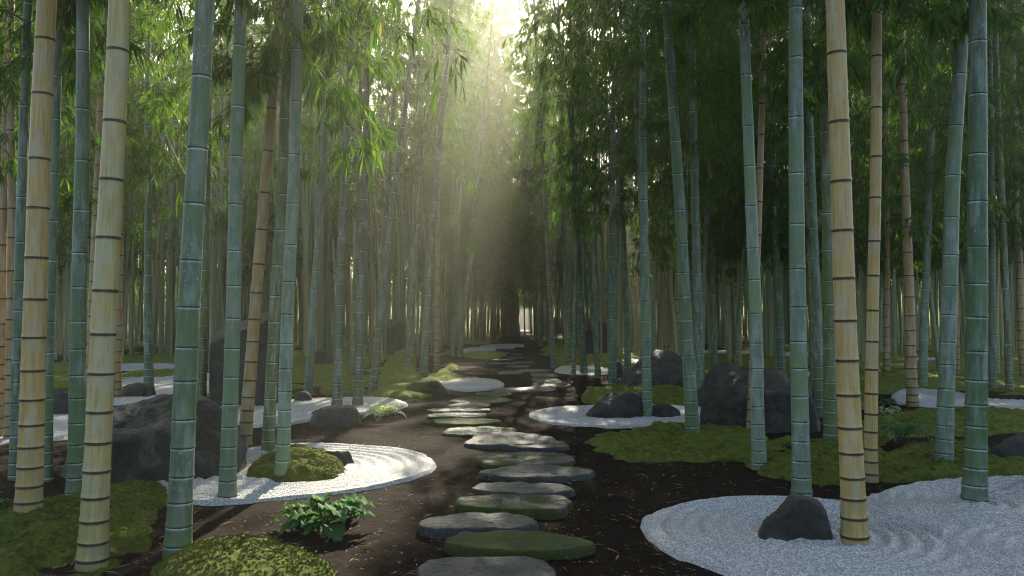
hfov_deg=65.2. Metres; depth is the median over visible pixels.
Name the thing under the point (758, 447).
bamboo
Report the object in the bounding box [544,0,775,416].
bamboo
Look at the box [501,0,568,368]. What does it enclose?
bamboo
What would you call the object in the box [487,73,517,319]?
bamboo
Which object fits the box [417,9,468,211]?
bamboo
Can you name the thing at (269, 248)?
bamboo
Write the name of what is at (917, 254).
bamboo
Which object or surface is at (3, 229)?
bamboo
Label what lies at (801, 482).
bamboo
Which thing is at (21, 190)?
bamboo
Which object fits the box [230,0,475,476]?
bamboo
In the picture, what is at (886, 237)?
bamboo
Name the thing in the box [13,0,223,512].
bamboo
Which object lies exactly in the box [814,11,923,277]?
bamboo
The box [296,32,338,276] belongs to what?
bamboo
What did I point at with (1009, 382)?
bamboo
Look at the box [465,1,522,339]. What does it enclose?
bamboo
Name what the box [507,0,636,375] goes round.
bamboo
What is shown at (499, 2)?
sky
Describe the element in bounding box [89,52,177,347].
bamboo
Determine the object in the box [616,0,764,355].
bamboo
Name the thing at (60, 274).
bamboo
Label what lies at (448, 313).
bamboo
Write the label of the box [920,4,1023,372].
bamboo
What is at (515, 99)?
bamboo
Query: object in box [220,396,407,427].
gravel bed
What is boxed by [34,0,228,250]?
bamboo
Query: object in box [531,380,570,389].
stepping stone
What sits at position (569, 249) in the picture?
bamboo
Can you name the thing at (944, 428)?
bamboo
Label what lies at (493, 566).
stepping stone
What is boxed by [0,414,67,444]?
gravel bed
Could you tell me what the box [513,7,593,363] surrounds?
bamboo
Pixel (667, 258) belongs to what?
bamboo
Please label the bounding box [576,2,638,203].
bamboo
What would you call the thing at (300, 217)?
bamboo
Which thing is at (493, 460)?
stepping stone
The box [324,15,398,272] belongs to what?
bamboo
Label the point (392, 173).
bamboo
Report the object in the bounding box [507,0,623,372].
bamboo
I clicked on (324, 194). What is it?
bamboo
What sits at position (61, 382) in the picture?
moss mound
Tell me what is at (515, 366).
stepping stone
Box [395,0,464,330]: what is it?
bamboo
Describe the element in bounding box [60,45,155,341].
bamboo
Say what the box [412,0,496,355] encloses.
bamboo
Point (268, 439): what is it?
bamboo
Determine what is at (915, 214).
bamboo
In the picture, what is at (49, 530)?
moss mound
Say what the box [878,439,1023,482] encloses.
moss mound
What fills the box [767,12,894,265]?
bamboo
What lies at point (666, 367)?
boulder
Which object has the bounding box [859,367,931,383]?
moss mound
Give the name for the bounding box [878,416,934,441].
fern
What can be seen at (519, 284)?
bamboo
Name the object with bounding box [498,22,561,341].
bamboo
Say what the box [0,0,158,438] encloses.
bamboo
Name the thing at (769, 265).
bamboo
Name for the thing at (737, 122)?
bamboo
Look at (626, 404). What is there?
rock
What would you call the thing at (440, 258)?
bamboo
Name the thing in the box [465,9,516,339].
bamboo
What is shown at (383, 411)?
fern
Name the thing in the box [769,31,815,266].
bamboo
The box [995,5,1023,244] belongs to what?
bamboo
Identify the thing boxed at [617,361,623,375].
rock
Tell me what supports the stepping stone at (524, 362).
on the ground
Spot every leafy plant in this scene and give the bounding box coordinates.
[0,498,13,508]
[269,492,376,541]
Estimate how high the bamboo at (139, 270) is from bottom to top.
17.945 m
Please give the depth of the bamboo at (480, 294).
45.58 m
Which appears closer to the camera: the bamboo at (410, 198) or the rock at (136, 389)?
the rock at (136, 389)
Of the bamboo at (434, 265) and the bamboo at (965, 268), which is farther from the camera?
the bamboo at (434, 265)
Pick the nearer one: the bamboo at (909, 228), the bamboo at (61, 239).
the bamboo at (909, 228)
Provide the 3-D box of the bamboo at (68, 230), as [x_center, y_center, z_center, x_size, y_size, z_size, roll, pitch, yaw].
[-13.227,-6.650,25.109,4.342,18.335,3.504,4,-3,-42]
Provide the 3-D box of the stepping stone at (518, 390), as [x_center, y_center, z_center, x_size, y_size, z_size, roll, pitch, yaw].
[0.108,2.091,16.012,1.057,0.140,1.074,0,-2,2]
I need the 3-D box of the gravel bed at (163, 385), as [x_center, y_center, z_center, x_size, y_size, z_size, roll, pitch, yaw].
[-7.454,2.106,17.611,2.499,0.063,8.353,1,-2,-21]
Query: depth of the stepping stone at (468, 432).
10.17 m
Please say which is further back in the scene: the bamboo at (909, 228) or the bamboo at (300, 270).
the bamboo at (300, 270)
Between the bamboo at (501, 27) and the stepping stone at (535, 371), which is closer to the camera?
the stepping stone at (535, 371)
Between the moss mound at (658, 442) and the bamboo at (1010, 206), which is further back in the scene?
the bamboo at (1010, 206)
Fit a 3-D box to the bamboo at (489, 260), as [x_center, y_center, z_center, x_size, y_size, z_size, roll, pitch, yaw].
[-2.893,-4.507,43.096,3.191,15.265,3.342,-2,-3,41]
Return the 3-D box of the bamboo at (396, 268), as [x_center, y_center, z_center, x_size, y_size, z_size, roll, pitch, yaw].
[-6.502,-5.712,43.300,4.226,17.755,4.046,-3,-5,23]
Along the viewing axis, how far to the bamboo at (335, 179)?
30.25 m
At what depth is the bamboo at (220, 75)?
8.96 m
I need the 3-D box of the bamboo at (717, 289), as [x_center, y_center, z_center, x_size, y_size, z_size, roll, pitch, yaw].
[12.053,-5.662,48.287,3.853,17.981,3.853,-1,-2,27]
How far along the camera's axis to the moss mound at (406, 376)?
17.52 m
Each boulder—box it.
[60,394,247,484]
[618,350,682,386]
[697,361,740,406]
[700,366,820,432]
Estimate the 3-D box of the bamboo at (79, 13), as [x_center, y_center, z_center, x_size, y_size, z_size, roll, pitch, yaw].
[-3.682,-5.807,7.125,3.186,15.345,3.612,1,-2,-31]
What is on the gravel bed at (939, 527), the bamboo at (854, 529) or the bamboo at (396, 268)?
the bamboo at (854, 529)
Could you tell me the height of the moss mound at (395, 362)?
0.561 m
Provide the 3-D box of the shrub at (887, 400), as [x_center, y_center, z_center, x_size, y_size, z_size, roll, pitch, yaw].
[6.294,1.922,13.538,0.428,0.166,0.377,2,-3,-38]
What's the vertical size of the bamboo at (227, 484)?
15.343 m
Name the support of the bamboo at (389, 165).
on the ground
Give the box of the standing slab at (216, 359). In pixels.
[209,310,280,405]
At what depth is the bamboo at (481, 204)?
39.97 m
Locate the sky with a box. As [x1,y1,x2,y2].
[58,0,1022,267]
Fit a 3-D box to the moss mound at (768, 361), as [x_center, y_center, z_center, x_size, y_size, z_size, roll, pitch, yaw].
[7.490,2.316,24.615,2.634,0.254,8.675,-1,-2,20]
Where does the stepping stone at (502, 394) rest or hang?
on the ground
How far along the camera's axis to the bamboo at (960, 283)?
36.84 m
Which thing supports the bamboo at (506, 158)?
on the ground
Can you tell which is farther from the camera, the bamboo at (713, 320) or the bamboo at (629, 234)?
the bamboo at (629, 234)
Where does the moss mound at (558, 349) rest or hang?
on the ground
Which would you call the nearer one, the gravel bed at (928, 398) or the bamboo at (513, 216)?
the gravel bed at (928, 398)
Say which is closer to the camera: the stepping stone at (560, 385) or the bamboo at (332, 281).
the stepping stone at (560, 385)
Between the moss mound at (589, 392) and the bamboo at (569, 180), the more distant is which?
the bamboo at (569, 180)
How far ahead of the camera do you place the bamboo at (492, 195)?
46.91 m
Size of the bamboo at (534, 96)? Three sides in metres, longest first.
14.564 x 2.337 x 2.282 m
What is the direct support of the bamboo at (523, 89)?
on the ground
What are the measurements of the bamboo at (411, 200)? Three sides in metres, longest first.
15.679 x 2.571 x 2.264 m
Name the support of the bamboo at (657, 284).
on the ground
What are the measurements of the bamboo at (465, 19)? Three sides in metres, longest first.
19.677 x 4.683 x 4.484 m
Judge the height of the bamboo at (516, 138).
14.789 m
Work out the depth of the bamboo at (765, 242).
19.76 m
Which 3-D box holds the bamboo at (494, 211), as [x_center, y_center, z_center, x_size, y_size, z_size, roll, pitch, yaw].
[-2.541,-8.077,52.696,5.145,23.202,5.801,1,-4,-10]
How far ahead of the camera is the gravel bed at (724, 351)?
33.07 m
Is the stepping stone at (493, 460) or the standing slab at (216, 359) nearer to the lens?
the stepping stone at (493, 460)
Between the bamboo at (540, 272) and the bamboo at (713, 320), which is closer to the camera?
the bamboo at (713, 320)
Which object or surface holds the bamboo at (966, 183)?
on the ground
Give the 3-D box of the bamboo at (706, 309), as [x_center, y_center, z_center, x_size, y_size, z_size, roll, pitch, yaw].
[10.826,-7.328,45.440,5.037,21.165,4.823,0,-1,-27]
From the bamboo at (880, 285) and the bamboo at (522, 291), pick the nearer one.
the bamboo at (880, 285)
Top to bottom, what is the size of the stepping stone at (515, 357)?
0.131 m
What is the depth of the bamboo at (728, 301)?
26.54 m
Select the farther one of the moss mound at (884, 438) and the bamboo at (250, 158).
the bamboo at (250, 158)
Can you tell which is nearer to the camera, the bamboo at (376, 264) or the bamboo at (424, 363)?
the bamboo at (424, 363)
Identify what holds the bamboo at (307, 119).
on the ground
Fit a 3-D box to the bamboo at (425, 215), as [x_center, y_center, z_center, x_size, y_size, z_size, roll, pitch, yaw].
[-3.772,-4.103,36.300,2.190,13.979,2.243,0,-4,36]
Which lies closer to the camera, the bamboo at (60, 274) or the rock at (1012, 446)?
the rock at (1012, 446)
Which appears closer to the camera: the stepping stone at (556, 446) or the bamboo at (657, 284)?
the stepping stone at (556, 446)
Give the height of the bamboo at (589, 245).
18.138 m
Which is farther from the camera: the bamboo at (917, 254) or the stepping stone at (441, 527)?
the bamboo at (917, 254)
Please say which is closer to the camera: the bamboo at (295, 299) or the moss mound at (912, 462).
the moss mound at (912, 462)
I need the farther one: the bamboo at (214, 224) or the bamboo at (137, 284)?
the bamboo at (137, 284)
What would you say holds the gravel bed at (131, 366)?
on the ground
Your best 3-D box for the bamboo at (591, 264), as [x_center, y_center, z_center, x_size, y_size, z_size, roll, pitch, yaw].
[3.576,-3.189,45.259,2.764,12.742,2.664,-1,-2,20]
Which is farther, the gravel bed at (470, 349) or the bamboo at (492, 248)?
the bamboo at (492, 248)
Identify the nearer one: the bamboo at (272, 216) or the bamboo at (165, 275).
the bamboo at (272, 216)
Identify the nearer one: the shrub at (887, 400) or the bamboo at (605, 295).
the shrub at (887, 400)
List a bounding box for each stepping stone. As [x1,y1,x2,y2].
[415,556,555,575]
[418,512,538,539]
[426,407,490,413]
[427,412,486,419]
[431,418,501,427]
[442,426,516,437]
[444,530,595,560]
[448,402,491,407]
[450,396,511,404]
[455,494,572,519]
[463,432,555,449]
[471,482,574,496]
[475,391,511,397]
[476,451,575,469]
[478,465,594,483]
[489,362,516,364]
[491,359,513,360]
[491,387,541,393]
[497,370,523,375]
[506,365,529,368]
[506,439,569,452]
[507,357,523,358]
[514,362,534,363]
[516,369,553,372]
[524,386,556,392]
[529,373,557,377]
[531,378,557,381]
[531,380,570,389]
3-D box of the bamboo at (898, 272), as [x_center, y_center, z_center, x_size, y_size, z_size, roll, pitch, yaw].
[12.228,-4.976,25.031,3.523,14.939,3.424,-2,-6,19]
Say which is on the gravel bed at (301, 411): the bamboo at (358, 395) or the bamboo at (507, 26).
the bamboo at (358, 395)
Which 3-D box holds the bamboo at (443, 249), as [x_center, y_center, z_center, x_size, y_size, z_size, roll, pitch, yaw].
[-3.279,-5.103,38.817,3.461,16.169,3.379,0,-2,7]
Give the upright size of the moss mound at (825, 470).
0.282 m
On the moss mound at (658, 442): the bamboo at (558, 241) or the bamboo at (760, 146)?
the bamboo at (760, 146)
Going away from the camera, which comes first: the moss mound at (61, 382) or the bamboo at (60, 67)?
the bamboo at (60, 67)
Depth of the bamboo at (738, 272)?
22.22 m
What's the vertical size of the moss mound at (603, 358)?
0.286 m
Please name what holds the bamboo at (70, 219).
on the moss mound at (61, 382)
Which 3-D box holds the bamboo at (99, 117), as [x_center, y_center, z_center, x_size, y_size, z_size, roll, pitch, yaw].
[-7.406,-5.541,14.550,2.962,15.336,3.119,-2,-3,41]
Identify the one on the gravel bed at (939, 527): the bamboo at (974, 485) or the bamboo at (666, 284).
the bamboo at (974, 485)
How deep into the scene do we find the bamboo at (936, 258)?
18.47 m
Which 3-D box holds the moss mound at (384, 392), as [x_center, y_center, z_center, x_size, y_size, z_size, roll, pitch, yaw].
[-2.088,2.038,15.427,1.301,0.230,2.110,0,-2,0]
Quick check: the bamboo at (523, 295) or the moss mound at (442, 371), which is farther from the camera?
the bamboo at (523, 295)
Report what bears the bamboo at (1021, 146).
on the ground
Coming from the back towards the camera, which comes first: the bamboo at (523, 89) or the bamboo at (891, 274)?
the bamboo at (523, 89)
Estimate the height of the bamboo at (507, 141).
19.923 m
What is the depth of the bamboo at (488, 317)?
62.99 m
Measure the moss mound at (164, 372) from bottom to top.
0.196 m
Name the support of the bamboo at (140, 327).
on the ground
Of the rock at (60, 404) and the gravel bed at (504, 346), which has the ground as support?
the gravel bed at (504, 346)
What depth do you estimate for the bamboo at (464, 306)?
29.50 m
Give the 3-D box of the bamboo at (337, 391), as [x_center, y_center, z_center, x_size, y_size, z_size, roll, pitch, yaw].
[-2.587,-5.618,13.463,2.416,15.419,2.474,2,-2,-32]
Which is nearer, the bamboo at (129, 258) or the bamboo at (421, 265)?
the bamboo at (129, 258)
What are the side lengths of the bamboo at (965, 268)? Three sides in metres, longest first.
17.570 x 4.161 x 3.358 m
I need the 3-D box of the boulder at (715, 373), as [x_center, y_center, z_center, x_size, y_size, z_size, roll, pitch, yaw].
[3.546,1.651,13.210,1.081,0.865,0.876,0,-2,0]
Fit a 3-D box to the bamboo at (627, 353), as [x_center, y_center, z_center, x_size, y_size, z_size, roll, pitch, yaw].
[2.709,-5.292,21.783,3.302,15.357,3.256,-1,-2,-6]
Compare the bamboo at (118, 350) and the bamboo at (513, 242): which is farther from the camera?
the bamboo at (513, 242)
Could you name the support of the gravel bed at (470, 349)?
on the ground
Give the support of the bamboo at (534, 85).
on the ground
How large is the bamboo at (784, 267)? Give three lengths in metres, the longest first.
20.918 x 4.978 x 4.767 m
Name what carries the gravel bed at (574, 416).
on the ground
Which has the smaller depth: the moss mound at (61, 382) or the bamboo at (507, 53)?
the moss mound at (61, 382)
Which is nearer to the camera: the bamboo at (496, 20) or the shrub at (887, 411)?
the shrub at (887, 411)
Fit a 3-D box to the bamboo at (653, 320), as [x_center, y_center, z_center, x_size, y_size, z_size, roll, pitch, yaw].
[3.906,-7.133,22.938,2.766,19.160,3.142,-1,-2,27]
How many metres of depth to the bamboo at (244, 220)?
29.34 m
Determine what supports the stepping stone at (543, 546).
on the ground
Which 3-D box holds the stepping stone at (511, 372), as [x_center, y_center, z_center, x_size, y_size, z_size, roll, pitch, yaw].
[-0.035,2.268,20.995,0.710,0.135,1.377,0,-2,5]
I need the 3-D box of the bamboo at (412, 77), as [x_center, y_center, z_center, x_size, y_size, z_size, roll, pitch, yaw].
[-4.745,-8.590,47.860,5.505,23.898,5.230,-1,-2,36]
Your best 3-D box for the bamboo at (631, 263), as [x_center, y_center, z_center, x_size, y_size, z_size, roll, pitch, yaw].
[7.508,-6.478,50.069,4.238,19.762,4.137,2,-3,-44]
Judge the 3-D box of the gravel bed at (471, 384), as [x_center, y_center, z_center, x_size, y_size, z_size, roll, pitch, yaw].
[-0.981,2.108,17.654,1.631,0.061,3.191,0,-2,0]
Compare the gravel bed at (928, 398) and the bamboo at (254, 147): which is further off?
the bamboo at (254, 147)
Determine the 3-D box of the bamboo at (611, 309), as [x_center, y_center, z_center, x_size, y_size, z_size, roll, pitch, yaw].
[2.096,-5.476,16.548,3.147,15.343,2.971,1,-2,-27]
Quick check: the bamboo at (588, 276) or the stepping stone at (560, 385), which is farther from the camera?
the bamboo at (588, 276)
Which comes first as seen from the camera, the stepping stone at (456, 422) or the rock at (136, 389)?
the stepping stone at (456, 422)
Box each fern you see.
[361,402,407,419]
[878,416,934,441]
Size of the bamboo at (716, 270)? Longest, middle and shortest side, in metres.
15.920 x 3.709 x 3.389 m
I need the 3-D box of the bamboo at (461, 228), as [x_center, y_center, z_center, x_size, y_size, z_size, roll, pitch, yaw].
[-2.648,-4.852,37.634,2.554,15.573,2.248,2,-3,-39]
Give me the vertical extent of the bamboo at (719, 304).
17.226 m
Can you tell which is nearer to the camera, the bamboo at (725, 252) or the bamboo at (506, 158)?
the bamboo at (725, 252)
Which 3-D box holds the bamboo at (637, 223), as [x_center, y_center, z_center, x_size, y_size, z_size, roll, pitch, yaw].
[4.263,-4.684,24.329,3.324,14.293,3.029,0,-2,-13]
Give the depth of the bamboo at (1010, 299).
42.73 m
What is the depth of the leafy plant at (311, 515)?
5.54 m
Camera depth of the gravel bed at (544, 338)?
52.73 m
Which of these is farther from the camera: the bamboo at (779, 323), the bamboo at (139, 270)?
the bamboo at (139, 270)
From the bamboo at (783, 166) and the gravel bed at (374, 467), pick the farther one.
the bamboo at (783, 166)
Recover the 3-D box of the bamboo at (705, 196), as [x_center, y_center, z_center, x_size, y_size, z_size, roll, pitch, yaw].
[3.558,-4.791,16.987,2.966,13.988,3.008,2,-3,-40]
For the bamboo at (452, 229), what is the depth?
40.93 m
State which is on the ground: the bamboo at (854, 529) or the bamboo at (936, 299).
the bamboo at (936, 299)
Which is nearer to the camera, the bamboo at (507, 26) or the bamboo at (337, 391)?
the bamboo at (337, 391)
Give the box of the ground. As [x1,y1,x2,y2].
[0,282,1023,575]
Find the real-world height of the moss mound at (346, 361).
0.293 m
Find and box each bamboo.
[0,0,60,214]
[0,0,95,255]
[0,0,105,436]
[0,0,135,238]
[0,0,139,480]
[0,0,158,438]
[0,0,192,481]
[3,3,74,261]
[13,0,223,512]
[15,9,100,268]
[20,0,225,397]
[30,0,185,397]
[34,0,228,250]
[36,0,233,495]
[57,12,136,266]
[57,12,158,256]
[57,21,96,355]
[59,79,90,282]
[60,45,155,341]
[61,0,228,387]
[74,0,129,571]
[88,0,164,272]
[89,0,181,354]
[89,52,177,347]
[91,1,168,278]
[125,19,181,279]
[125,125,153,331]
[126,62,169,340]
[127,0,279,371]
[130,0,284,397]
[131,0,411,447]
[136,11,188,334]
[153,27,191,286]
[155,6,226,269]
[162,0,266,557]
[164,0,256,273]
[174,0,399,451]
[209,0,263,306]
[209,43,253,327]
[210,1,262,282]
[213,1,420,392]
[216,21,252,326]
[216,31,276,305]
[217,0,361,497]
[217,29,275,312]
[222,119,259,320]
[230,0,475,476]
[242,0,313,287]
[242,0,339,353]
[242,20,271,286]
[244,55,319,269]
[246,18,279,289]
[253,0,351,270]
[260,22,311,341]
[271,89,325,275]
[279,1,382,337]
[296,10,384,353]
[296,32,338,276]
[298,3,355,272]
[300,0,425,373]
[307,68,372,269]
[317,0,436,405]
[318,0,403,347]
[319,0,407,404]
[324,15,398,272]
[347,0,455,337]
[355,21,424,319]
[359,0,475,391]
[368,32,412,219]
[370,0,464,362]
[380,4,430,324]
[386,0,465,366]
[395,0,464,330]
[395,0,472,278]
[395,49,424,277]
[396,0,486,171]
[397,4,479,346]
[397,10,462,255]
[397,52,455,349]
[403,0,473,256]
[408,2,481,368]
[409,0,487,282]
[410,15,478,346]
[412,0,487,365]
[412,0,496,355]
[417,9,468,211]
[418,117,464,297]
[418,192,465,299]
[419,0,475,376]
[428,35,490,343]
[433,47,479,338]
[435,50,481,347]
[440,2,507,304]
[440,44,501,336]
[441,0,505,260]
[441,63,490,319]
[442,0,518,356]
[460,33,508,339]
[461,126,494,340]
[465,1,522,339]
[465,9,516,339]
[465,15,507,312]
[473,0,510,330]
[473,0,521,338]
[473,62,513,338]
[479,0,517,337]
[486,0,561,343]
[487,19,526,336]
[487,52,499,333]
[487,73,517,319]
[488,50,522,337]
[493,129,523,293]
[496,32,524,335]
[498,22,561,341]
[500,0,788,433]
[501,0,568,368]
[502,15,560,345]
[503,0,601,373]
[504,10,571,345]
[504,26,562,346]
[504,71,568,296]
[504,92,545,316]
[506,1,610,361]
[506,87,525,334]
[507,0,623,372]
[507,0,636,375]
[507,90,557,286]
[507,135,533,326]
[509,87,571,346]
[512,136,531,335]
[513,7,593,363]
[514,112,556,280]
[518,50,568,344]
[524,61,589,311]
[533,0,671,384]
[534,0,638,377]
[536,53,592,344]
[543,1,684,382]
[543,73,599,288]
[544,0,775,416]
[545,108,606,297]
[548,19,608,284]
[549,11,629,348]
[550,46,635,354]
[553,0,672,372]
[555,156,592,341]
[556,0,724,275]
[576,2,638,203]
[592,0,889,469]
[598,1,688,237]
[601,5,733,353]
[606,1,682,351]
[606,39,668,289]
[608,92,654,313]
[614,1,785,389]
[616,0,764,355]
[616,7,768,236]
[618,117,648,336]
[619,0,766,313]
[630,162,668,344]
[632,17,737,326]
[644,0,911,429]
[646,4,803,349]
[647,26,764,367]
[647,35,725,284]
[648,171,668,324]
[649,56,733,277]
[653,23,780,358]
[663,51,736,351]
[664,0,954,440]
[670,34,769,362]
[680,9,817,365]
[683,0,853,366]
[683,0,858,496]
[690,48,762,353]
[699,9,820,365]
[705,31,788,276]
[706,0,821,369]
[706,265,715,341]
[707,222,747,344]
[707,241,724,283]
[708,0,820,371]
[712,0,870,379]
[715,265,736,308]
[718,0,909,417]
[759,0,989,482]
[763,33,788,339]
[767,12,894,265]
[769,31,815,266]
[774,16,917,271]
[779,4,858,249]
[803,0,1023,406]
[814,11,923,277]
[818,0,946,370]
[818,36,892,286]
[826,0,869,545]
[848,0,961,369]
[849,3,1023,385]
[849,14,947,366]
[849,93,892,311]
[850,24,996,371]
[858,0,999,502]
[860,8,943,284]
[864,8,965,351]
[865,30,934,349]
[866,0,1023,460]
[868,21,941,351]
[882,128,902,345]
[884,2,1023,270]
[891,1,1023,372]
[892,0,1023,387]
[899,6,1023,299]
[907,3,1023,253]
[913,0,1023,391]
[913,44,945,339]
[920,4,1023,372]
[920,29,965,345]
[929,0,1023,376]
[940,273,960,336]
[945,18,1023,271]
[967,33,1023,282]
[994,8,1023,260]
[994,131,1023,343]
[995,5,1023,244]
[995,56,1023,269]
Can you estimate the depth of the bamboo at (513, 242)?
59.49 m
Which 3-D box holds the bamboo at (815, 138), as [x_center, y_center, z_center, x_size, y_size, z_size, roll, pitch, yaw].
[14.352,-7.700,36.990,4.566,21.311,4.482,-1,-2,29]
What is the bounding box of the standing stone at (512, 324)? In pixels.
[500,272,520,336]
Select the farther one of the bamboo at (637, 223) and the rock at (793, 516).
the bamboo at (637, 223)
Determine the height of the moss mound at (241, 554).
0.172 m
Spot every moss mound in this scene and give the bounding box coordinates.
[0,491,158,575]
[54,367,68,388]
[110,479,167,507]
[122,368,173,378]
[150,532,338,575]
[246,443,346,481]
[292,363,353,382]
[319,384,366,395]
[333,356,384,367]
[374,387,432,399]
[378,371,436,385]
[381,349,416,373]
[437,368,461,380]
[463,351,506,359]
[540,344,579,355]
[556,353,623,366]
[581,383,683,405]
[581,386,599,399]
[584,420,768,462]
[718,356,789,368]
[730,435,885,485]
[814,387,878,409]
[837,419,895,445]
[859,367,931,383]
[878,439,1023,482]
[880,406,1023,437]
[955,369,1023,385]
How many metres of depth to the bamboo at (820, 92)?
9.29 m
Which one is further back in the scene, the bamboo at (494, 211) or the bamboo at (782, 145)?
the bamboo at (494, 211)
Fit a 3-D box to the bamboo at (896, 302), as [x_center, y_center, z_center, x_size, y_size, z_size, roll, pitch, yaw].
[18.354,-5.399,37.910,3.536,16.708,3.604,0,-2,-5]
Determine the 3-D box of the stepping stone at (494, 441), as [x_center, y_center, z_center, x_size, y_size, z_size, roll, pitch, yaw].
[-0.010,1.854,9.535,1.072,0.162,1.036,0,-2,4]
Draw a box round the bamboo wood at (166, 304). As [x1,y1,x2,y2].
[0,0,1023,360]
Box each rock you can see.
[53,389,68,413]
[122,382,155,396]
[294,391,311,400]
[310,405,360,426]
[314,349,332,363]
[323,448,353,464]
[383,319,405,354]
[406,380,446,395]
[544,315,561,333]
[585,321,607,353]
[586,391,643,417]
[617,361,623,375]
[652,403,680,417]
[758,493,832,540]
[988,432,1023,457]
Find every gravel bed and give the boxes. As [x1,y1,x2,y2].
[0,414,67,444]
[113,373,208,405]
[122,363,173,370]
[157,443,436,505]
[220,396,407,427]
[439,378,503,391]
[463,347,495,352]
[480,344,524,348]
[529,404,700,428]
[530,336,564,340]
[554,365,607,374]
[622,358,637,364]
[640,475,1023,575]
[704,350,748,353]
[891,388,1023,409]
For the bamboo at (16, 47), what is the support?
on the ground
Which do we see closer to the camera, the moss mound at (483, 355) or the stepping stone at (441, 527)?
the stepping stone at (441, 527)
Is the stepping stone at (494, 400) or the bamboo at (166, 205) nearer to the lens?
the stepping stone at (494, 400)
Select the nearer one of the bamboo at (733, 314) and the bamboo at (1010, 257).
the bamboo at (1010, 257)
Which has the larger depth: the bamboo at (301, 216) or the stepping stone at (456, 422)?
the bamboo at (301, 216)
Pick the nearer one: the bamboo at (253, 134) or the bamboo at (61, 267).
the bamboo at (61, 267)
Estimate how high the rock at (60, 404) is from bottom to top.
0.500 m
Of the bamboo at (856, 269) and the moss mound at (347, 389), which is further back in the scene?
the bamboo at (856, 269)
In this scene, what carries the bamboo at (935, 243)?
on the moss mound at (959, 380)
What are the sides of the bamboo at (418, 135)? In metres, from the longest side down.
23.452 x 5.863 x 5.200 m
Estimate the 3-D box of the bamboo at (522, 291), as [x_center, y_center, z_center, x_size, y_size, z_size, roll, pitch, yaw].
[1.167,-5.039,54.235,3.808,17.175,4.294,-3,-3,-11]
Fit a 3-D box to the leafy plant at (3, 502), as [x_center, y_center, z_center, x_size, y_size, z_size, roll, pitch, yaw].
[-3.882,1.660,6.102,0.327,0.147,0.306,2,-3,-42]
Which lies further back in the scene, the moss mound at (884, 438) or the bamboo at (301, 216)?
the bamboo at (301, 216)
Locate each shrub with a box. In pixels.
[878,397,896,406]
[878,406,901,416]
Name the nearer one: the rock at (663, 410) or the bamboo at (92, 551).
the bamboo at (92, 551)
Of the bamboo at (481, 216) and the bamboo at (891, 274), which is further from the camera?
the bamboo at (481, 216)
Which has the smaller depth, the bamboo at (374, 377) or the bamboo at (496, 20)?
the bamboo at (374, 377)
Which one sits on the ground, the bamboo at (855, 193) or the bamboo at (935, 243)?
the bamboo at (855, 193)
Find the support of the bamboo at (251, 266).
on the ground
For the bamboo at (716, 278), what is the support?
on the ground
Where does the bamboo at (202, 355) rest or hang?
on the ground
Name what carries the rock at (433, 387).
on the ground
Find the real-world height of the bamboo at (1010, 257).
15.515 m
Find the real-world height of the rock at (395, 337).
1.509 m
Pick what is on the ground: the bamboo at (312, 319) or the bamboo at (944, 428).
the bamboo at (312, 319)
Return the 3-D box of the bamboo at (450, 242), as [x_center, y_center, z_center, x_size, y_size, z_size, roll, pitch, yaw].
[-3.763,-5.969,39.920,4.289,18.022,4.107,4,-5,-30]
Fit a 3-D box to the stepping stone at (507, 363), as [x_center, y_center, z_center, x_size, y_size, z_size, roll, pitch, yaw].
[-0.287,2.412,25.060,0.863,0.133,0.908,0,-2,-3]
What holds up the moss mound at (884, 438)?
on the ground
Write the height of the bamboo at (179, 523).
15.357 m
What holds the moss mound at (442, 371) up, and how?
on the ground
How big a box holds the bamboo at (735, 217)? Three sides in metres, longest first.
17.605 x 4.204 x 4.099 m
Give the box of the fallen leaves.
[0,383,1009,575]
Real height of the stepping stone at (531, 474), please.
0.160 m
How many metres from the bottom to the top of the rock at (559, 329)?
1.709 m
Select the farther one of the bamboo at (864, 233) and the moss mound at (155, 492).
the bamboo at (864, 233)
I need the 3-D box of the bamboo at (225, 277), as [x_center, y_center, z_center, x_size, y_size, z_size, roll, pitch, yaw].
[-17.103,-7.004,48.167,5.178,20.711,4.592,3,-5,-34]
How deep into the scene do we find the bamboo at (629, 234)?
38.76 m
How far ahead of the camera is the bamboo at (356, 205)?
20.06 m
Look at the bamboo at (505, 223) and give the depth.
49.91 m
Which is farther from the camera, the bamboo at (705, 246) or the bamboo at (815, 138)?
the bamboo at (815, 138)
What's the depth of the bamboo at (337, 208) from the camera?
41.58 m
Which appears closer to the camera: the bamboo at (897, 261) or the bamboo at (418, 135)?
the bamboo at (897, 261)
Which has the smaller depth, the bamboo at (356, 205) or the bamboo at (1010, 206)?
the bamboo at (356, 205)
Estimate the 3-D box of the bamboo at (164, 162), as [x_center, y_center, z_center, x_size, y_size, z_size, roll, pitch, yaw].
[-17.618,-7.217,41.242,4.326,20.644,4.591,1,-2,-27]
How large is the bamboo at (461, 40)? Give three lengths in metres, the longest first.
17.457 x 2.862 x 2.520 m
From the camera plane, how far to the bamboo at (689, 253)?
22.04 m
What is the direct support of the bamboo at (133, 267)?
on the ground
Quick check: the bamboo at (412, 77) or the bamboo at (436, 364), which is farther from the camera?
the bamboo at (412, 77)
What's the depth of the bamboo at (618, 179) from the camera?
18.68 m
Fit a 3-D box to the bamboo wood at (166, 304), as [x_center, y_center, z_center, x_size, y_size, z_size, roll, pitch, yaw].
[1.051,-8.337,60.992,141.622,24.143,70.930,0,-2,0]
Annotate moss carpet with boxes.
[54,286,1023,396]
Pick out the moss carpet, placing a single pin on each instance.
(298, 357)
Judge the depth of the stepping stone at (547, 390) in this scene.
15.98 m

